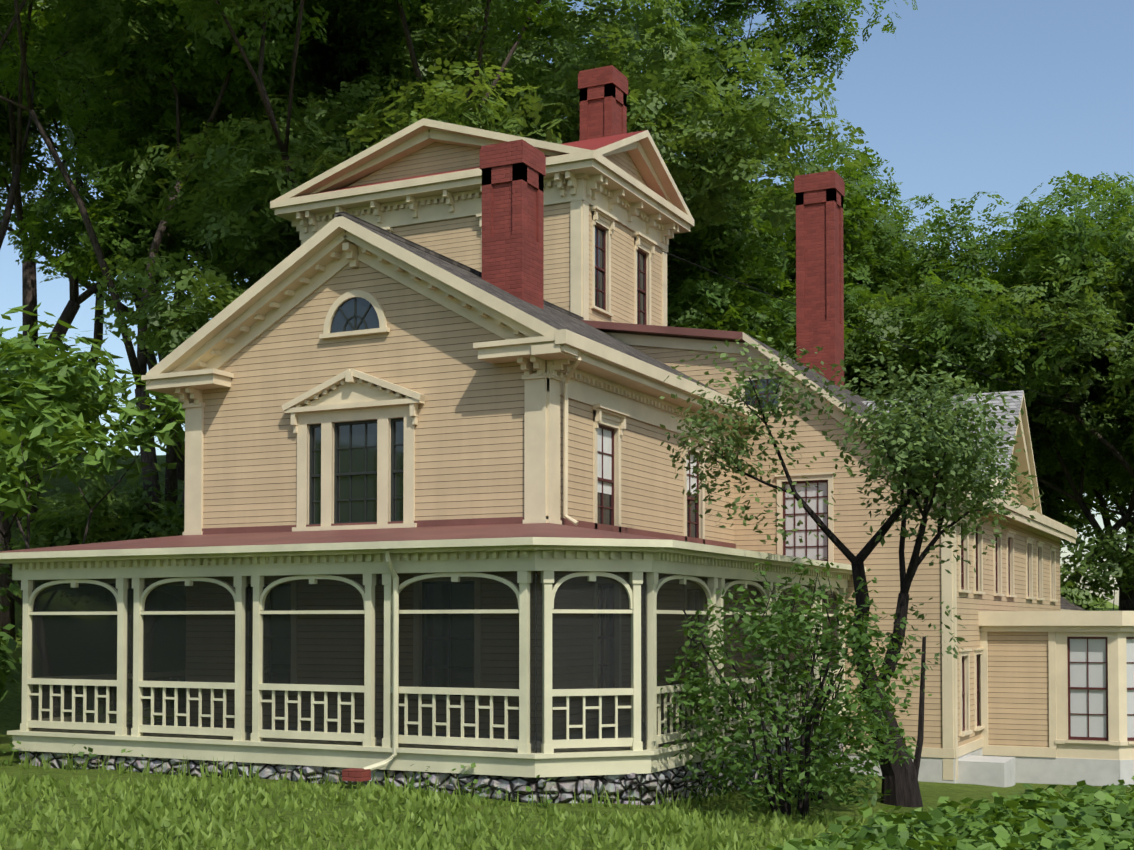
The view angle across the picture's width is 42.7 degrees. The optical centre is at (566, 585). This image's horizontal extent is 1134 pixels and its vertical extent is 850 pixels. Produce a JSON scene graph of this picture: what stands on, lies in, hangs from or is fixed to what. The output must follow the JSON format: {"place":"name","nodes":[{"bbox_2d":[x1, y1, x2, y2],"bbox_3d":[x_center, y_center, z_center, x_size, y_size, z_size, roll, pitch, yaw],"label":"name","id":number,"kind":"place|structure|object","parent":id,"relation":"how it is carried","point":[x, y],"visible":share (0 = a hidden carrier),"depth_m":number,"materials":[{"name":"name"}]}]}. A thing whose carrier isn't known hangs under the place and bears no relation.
{"place":"outdoors","nodes":[
{"label":"outdoors","id":0,"kind":"place"},
{"bbox_2d":[0,446,1131,849],"bbox_3d":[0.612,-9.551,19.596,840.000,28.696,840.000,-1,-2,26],"label":"ground","id":1,"kind":"structure","parent":0,"point":[10,720],"depth_m":19.41,"materials":[{"name":"green plant"}]},
{"bbox_2d":[0,636,16,682],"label":"edge tree","id":2,"kind":"object","parent":1,"relation":"on","point":[12,644],"visible":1,"depth_m":23.83,"materials":[{"name":"green plant"}]},
{"bbox_2d":[0,567,21,700],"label":"edge tree","id":3,"kind":"object","parent":1,"relation":"on","point":[13,589],"visible":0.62,"depth_m":25.89,"materials":[{"name":"green plant"}]},
{"bbox_2d":[0,12,104,387],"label":"tree","id":4,"kind":"object","parent":1,"relation":"on","point":[98,328],"depth_m":81.16,"materials":[{"name":"brown plant"}]},
{"bbox_2d":[0,0,107,347],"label":"tree","id":5,"kind":"object","parent":1,"relation":"on","point":[29,289],"depth_m":65.47,"materials":[{"name":"brown plant"}]},
{"bbox_2d":[0,335,131,607],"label":"tree","id":6,"kind":"object","parent":1,"relation":"on","point":[95,353],"visible":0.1,"depth_m":33.08,"materials":[{"name":"green plant"}]},
{"bbox_2d":[0,0,179,640],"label":"tree","id":7,"kind":"object","parent":1,"relation":"on","point":[7,617],"visible":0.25,"depth_m":49.01,"materials":[{"name":"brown plant"}]},
{"bbox_2d":[0,302,184,587],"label":"tree","id":8,"kind":"object","parent":1,"relation":"on","point":[62,434],"visible":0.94,"depth_m":28.46,"materials":[{"name":"green plant"}]},
{"bbox_2d":[0,469,184,583],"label":"tree","id":9,"kind":"object","parent":1,"relation":"on","point":[133,522],"visible":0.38,"depth_m":42.07,"materials":[{"name":"green plant"}]},
{"bbox_2d":[0,4,184,480],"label":"tree","id":10,"kind":"object","parent":1,"relation":"on","point":[181,470],"depth_m":82.35,"materials":[{"name":"brown plant"}]},
{"bbox_2d":[0,27,190,347],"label":"tree","id":11,"kind":"object","parent":1,"relation":"on","point":[29,180],"visible":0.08,"depth_m":66.39,"materials":[{"name":"green plant"}]},
{"bbox_2d":[0,6,196,503],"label":"tree","id":12,"kind":"object","parent":1,"relation":"on","point":[171,482],"visible":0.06,"depth_m":76.36,"materials":[{"name":"green plant"}]},
{"bbox_2d":[1,0,287,531],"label":"tree","id":13,"kind":"object","parent":1,"relation":"on","point":[70,310],"depth_m":61.56,"materials":[{"name":"brown plant"}]},
{"bbox_2d":[36,1,387,513],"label":"tree","id":14,"kind":"object","parent":1,"relation":"on","point":[183,497],"depth_m":65.81,"materials":[{"name":"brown plant"}]},
{"bbox_2d":[0,0,455,537],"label":"tree","id":15,"kind":"object","parent":1,"relation":"on","point":[138,364],"visible":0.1,"depth_m":44.39,"materials":[{"name":"green plant"}]},
{"bbox_2d":[0,0,481,324],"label":"tree","id":16,"kind":"object","parent":1,"relation":"on","point":[335,23],"visible":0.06,"depth_m":54.56,"materials":[{"name":"green plant"}]},
{"bbox_2d":[15,78,471,309],"bbox_3d":[-8.604,-10.367,71.697,22.644,26.213,31.925,-1,-2,26],"label":"tree","id":17,"kind":"object","parent":1,"relation":"on","point":[105,289],"depth_m":64.92,"materials":[{"name":"green plant"}]},
{"bbox_2d":[158,56,570,284],"bbox_3d":[-6.317,-8.377,63.461,24.484,27.179,16.596,-1,-2,26],"label":"tree","id":18,"kind":"object","parent":1,"relation":"on","point":[255,117],"depth_m":62.48,"materials":[{"name":"green plant"}]},
{"bbox_2d":[0,738,735,810],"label":"base plants","id":19,"kind":"object","parent":1,"relation":"on","point":[121,770],"visible":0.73,"depth_m":20.29,"materials":[{"name":"green plant"}]},
{"bbox_2d":[157,0,581,189],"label":"tree","id":20,"kind":"object","parent":1,"relation":"on","point":[515,20],"visible":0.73,"depth_m":38.94,"materials":[{"name":"green plant"}]},
{"bbox_2d":[50,0,716,150],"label":"tree","id":21,"kind":"object","parent":1,"relation":"on","point":[465,26],"visible":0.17,"depth_m":47.06,"materials":[{"name":"green plant"}]},
{"bbox_2d":[7,0,851,360],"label":"tree","id":22,"kind":"object","parent":1,"relation":"on","point":[123,228],"visible":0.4,"depth_m":47.20,"materials":[{"name":"green plant"}]},
{"bbox_2d":[0,771,868,849],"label":"grass tufts","id":23,"kind":"object","parent":1,"relation":"on","point":[148,799],"visible":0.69,"depth_m":16.50,"materials":[{"name":"green plant"}]},
{"bbox_2d":[91,0,868,365],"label":"tree","id":24,"kind":"object","parent":1,"relation":"on","point":[235,216],"visible":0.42,"depth_m":39.86,"materials":[{"name":"green plant"}]},
{"bbox_2d":[0,65,1133,804],"bbox_3d":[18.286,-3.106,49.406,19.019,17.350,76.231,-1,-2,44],"label":"house","id":25,"kind":"structure","parent":1,"relation":"on","point":[442,519],"depth_m":23.44,"materials":[{"name":"beige wood"}]},
{"bbox_2d":[557,0,917,230],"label":"tree","id":26,"kind":"object","parent":1,"relation":"on","point":[827,27],"visible":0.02,"depth_m":62.64,"materials":[{"name":"green plant"}]},
{"bbox_2d":[658,555,931,818],"bbox_3d":[3.074,1.463,20.081,3.837,3.809,4.012,1,-2,-19],"label":"shrub","id":27,"kind":"object","parent":1,"relation":"on","point":[808,781],"visible":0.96,"depth_m":19.74,"materials":[{"name":"green plant"}]},
{"bbox_2d":[669,170,932,368],"bbox_3d":[8.228,-5.303,62.694,19.153,22.403,17.616,-1,-2,26],"label":"tree","id":28,"kind":"object","parent":1,"relation":"on","point":[775,293],"depth_m":59.01,"materials":[{"name":"green plant"}]},
{"bbox_2d":[728,607,895,805],"bbox_3d":[3.698,1.929,22.431,2.386,3.244,2.541,-1,-2,38],"label":"shrub","id":29,"kind":"object","parent":1,"relation":"on","point":[795,742],"visible":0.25,"depth_m":22.23,"materials":[{"name":"green plant"}]},
{"bbox_2d":[660,336,1043,807],"bbox_3d":[4.787,-0.023,21.623,6.494,7.442,4.585,0,-2,-13],"label":"tree","id":30,"kind":"object","parent":1,"relation":"on","point":[936,440],"visible":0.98,"depth_m":21.92,"materials":[{"name":"green plant"}]},
{"bbox_2d":[741,130,1133,460],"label":"tree","id":31,"kind":"object","parent":1,"relation":"on","point":[1092,240],"visible":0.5,"depth_m":52.44,"materials":[{"name":"green plant"}]},
{"bbox_2d":[766,776,1133,849],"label":"ground cover","id":32,"kind":"object","parent":1,"relation":"on","point":[1087,817],"visible":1,"depth_m":15.05,"materials":[{"name":"green plant"}]},
{"bbox_2d":[794,278,1133,582],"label":"tree","id":33,"kind":"object","parent":1,"relation":"on","point":[1127,455],"visible":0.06,"depth_m":52.65,"materials":[{"name":"green plant"}]},
{"bbox_2d":[857,269,1133,474],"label":"tree","id":34,"kind":"object","parent":1,"relation":"on","point":[1077,409],"visible":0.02,"depth_m":54.49,"materials":[{"name":"green plant"}]},
{"bbox_2d":[940,205,1133,610],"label":"tree","id":35,"kind":"object","parent":1,"relation":"on","point":[1068,321],"visible":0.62,"depth_m":50.46,"materials":[{"name":"green plant"}]},
{"bbox_2d":[1031,404,1072,462],"bbox_3d":[15.994,-3.981,65.634,14.659,19.210,18.689,0,-2,16],"label":"tree","id":36,"kind":"object","parent":1,"relation":"on","point":[1036,459],"depth_m":60.09,"materials":[{"name":"green plant"}]},
{"bbox_2d":[1036,420,1113,466],"bbox_3d":[18.731,-3.591,68.905,11.956,18.934,23.341,0,-2,-3],"label":"tree","id":37,"kind":"object","parent":1,"relation":"on","point":[1071,453],"depth_m":62.12,"materials":[{"name":"green plant"}]},
{"bbox_2d":[1036,433,1133,550],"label":"tree","id":38,"kind":"object","parent":1,"relation":"on","point":[1050,497],"visible":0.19,"depth_m":65.59,"materials":[{"name":"green plant"}]},
{"bbox_2d":[1050,422,1133,610],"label":"tree","id":39,"kind":"object","parent":1,"relation":"on","point":[1106,522],"depth_m":70.56,"materials":[{"name":"green plant"}]},
{"bbox_2d":[1060,519,1133,610],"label":"tree","id":40,"kind":"object","parent":1,"relation":"on","point":[1084,598],"visible":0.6,"depth_m":48.73,"materials":[{"name":"green plant"}]},
{"bbox_2d":[1083,496,1131,527],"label":"tree","id":41,"kind":"object","parent":1,"relation":"on","point":[1123,526],"depth_m":77.79,"materials":[{"name":"green plant"}]},
{"bbox_2d":[1112,261,1133,319],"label":"tree","id":42,"kind":"object","parent":1,"relation":"on","point":[1132,266],"visible":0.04,"depth_m":53.01,"materials":[{"name":"green plant"}]},
{"bbox_2d":[0,0,1133,605],"label":"sky","id":43,"kind":"structure","parent":0,"point":[964,98],"materials":[{"name":"blue"}]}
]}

